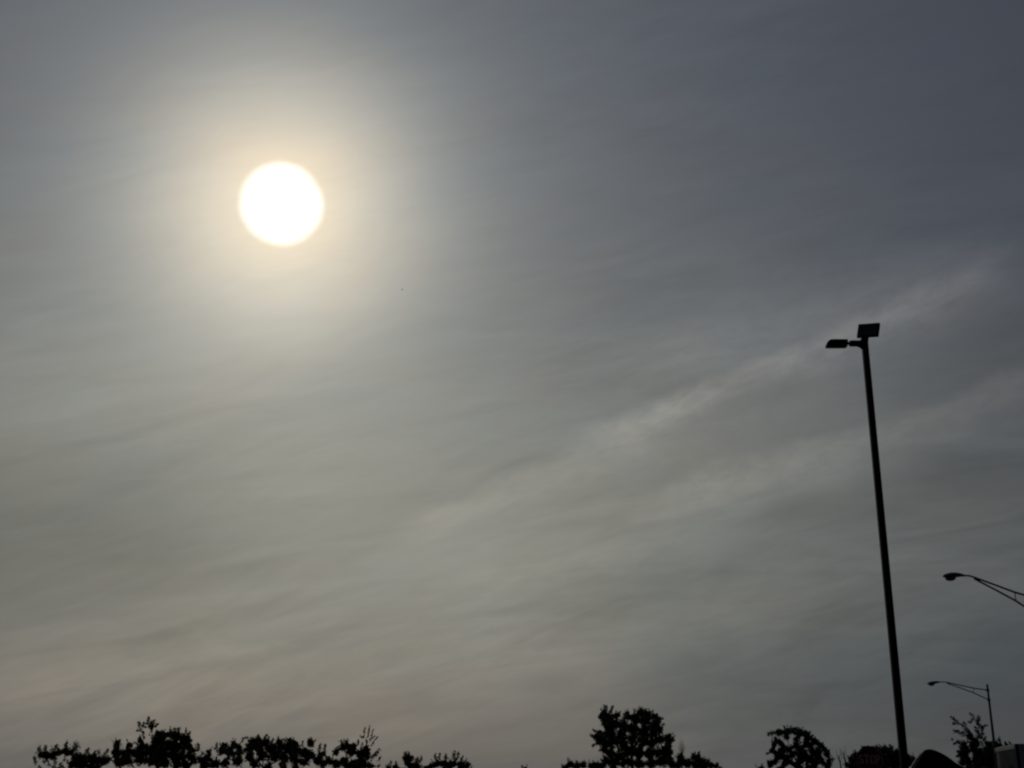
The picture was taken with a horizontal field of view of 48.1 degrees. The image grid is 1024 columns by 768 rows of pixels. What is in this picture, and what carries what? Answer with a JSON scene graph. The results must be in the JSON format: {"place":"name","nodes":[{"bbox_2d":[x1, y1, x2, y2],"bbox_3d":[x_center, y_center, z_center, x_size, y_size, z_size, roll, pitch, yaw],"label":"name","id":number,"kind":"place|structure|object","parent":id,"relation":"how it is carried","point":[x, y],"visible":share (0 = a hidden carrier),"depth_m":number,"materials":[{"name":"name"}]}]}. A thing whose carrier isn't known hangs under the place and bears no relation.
{"place":"outdoors","nodes":[
{"label":"outdoors","id":0,"kind":"place"},
{"bbox_2d":[0,0,1023,767],"label":"sky","id":1,"kind":"structure","parent":0,"point":[601,440],"materials":[{"name":"grey"}]},
{"bbox_2d":[910,749,964,767],"bbox_3d":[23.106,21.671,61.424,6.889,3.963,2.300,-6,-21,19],"label":"truck","id":2,"kind":"object","parent":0,"point":[929,758],"visible":1,"depth_m":61.05,"materials":[{"name":"black paint"}]},
{"label":"ground","id":3,"kind":"structure","parent":0,"visible":0},
{"bbox_2d":[32,740,113,767],"bbox_3d":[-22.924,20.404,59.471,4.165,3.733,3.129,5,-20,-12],"label":"broadleaf tree","id":4,"kind":"object","parent":3,"relation":"on","point":[93,760],"visible":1,"depth_m":59.69,"materials":[{"name":"black plant"}]},
{"bbox_2d":[111,716,200,767],"bbox_3d":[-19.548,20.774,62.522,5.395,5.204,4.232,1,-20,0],"label":"broadleaf tree","id":5,"kind":"object","parent":3,"relation":"on","point":[161,750],"visible":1,"depth_m":62.07,"materials":[{"name":"black plant"}]},
{"bbox_2d":[194,734,326,767],"bbox_3d":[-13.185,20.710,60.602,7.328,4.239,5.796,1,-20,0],"label":"broadleaf tree","id":6,"kind":"object","parent":3,"relation":"on","point":[259,745],"visible":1,"depth_m":60.51,"materials":[{"name":"black plant"}]},
{"bbox_2d":[325,725,381,767],"bbox_3d":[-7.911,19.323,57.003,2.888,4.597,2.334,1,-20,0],"label":"broadleaf tree","id":7,"kind":"object","parent":3,"relation":"on","point":[361,754],"visible":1,"depth_m":56.75,"materials":[{"name":"black plant"}]},
{"bbox_2d":[385,751,422,767],"bbox_3d":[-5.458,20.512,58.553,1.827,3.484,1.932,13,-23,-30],"label":"broadleaf tree","id":8,"kind":"object","parent":3,"relation":"on","point":[408,759],"visible":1,"depth_m":58.90,"materials":[{"name":"black plant"}]},
{"bbox_2d":[422,750,472,767],"bbox_3d":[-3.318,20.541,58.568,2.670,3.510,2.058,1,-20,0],"label":"broadleaf tree","id":9,"kind":"object","parent":3,"relation":"on","point":[444,763],"visible":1,"depth_m":58.57,"materials":[{"name":"black plant"}]},
{"bbox_2d":[521,759,600,767],"bbox_3d":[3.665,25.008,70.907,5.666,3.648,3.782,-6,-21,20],"label":"shrub","id":10,"kind":"object","parent":3,"relation":"on","point":[569,764],"visible":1,"depth_m":70.74,"materials":[{"name":"black plant"}]},
{"bbox_2d":[589,704,676,767],"bbox_3d":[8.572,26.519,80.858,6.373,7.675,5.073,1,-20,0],"label":"tall tree","id":11,"kind":"object","parent":3,"relation":"on","point":[608,737],"visible":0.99,"depth_m":80.66,"materials":[{"name":"black plant"}]},
{"bbox_2d":[678,739,683,767],"bbox_3d":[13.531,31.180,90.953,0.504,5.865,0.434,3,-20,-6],"label":"bare sapling","id":12,"kind":"object","parent":3,"relation":"on","point":[681,750],"visible":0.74,"depth_m":91.59,"materials":[{"name":"black plant"}]},
{"bbox_2d":[674,751,721,767],"bbox_3d":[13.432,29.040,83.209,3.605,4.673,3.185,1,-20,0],"label":"tree","id":13,"kind":"object","parent":3,"relation":"on","point":[697,760],"visible":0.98,"depth_m":83.86,"materials":[{"name":"black plant"}]},
{"bbox_2d":[755,725,834,767],"bbox_3d":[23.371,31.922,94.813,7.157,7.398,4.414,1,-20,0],"label":"round tree","id":14,"kind":"object","parent":3,"relation":"on","point":[814,758],"visible":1,"depth_m":95.21,"materials":[{"name":"plant"}]},
{"bbox_2d":[856,746,882,767],"bbox_3d":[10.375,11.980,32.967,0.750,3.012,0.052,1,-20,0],"label":"stop sign","id":15,"kind":"object","parent":3,"relation":"on","point":[869,756],"visible":1,"depth_m":33.34,"materials":[{"name":"metal"}]},
{"bbox_2d":[842,743,915,767],"bbox_3d":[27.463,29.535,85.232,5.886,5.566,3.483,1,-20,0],"label":"dense bush","id":16,"kind":"object","parent":3,"relation":"on","point":[890,756],"visible":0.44,"depth_m":85.50,"materials":[{"name":"black plant"}]},
{"bbox_2d":[927,681,997,767],"bbox_3d":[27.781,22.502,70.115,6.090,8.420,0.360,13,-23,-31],"label":"street lamp","id":17,"kind":"object","parent":3,"relation":"on","point":[932,683],"visible":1,"depth_m":71.90,"materials":[{"name":"metal"}]},
{"bbox_2d":[950,713,987,767],"bbox_3d":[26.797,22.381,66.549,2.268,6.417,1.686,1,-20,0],"label":"feathery tree","id":18,"kind":"object","parent":3,"relation":"on","point":[963,752],"visible":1,"depth_m":66.80,"materials":[{"name":"grey plant"}]},
{"bbox_2d":[965,736,1010,767],"bbox_3d":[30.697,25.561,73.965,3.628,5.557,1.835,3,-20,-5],"label":"dark bush","id":19,"kind":"object","parent":3,"relation":"on","point":[987,761],"visible":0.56,"depth_m":74.30,"materials":[{"name":"black plant"}]},
{"label":"parking lot","id":20,"kind":"structure","parent":0,"visible":0},
{"bbox_2d":[825,323,908,767],"bbox_3d":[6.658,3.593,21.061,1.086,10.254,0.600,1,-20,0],"label":"parking lot lamp","id":21,"kind":"object","parent":20,"relation":"on","point":[865,332],"visible":1,"depth_m":21.33,"materials":[{"name":"black metal"}]},
{"label":"road","id":22,"kind":"structure","parent":0,"visible":0},
{"bbox_2d":[942,572,1023,606],"bbox_3d":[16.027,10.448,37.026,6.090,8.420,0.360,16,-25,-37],"label":"street lamp","id":23,"kind":"object","parent":22,"relation":"on","point":[951,576],"visible":1,"depth_m":37.97,"materials":[{"name":"metal"}]},
{"label":"truck yard","id":24,"kind":"structure","parent":0,"visible":0},
{"bbox_2d":[995,744,1023,767],"bbox_3d":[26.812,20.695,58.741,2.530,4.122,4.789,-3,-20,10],"label":"box trailer","id":25,"kind":"object","parent":24,"relation":"on","point":[1010,756],"visible":1,"depth_m":58.44,"materials":[{"name":"metal"}]}
]}

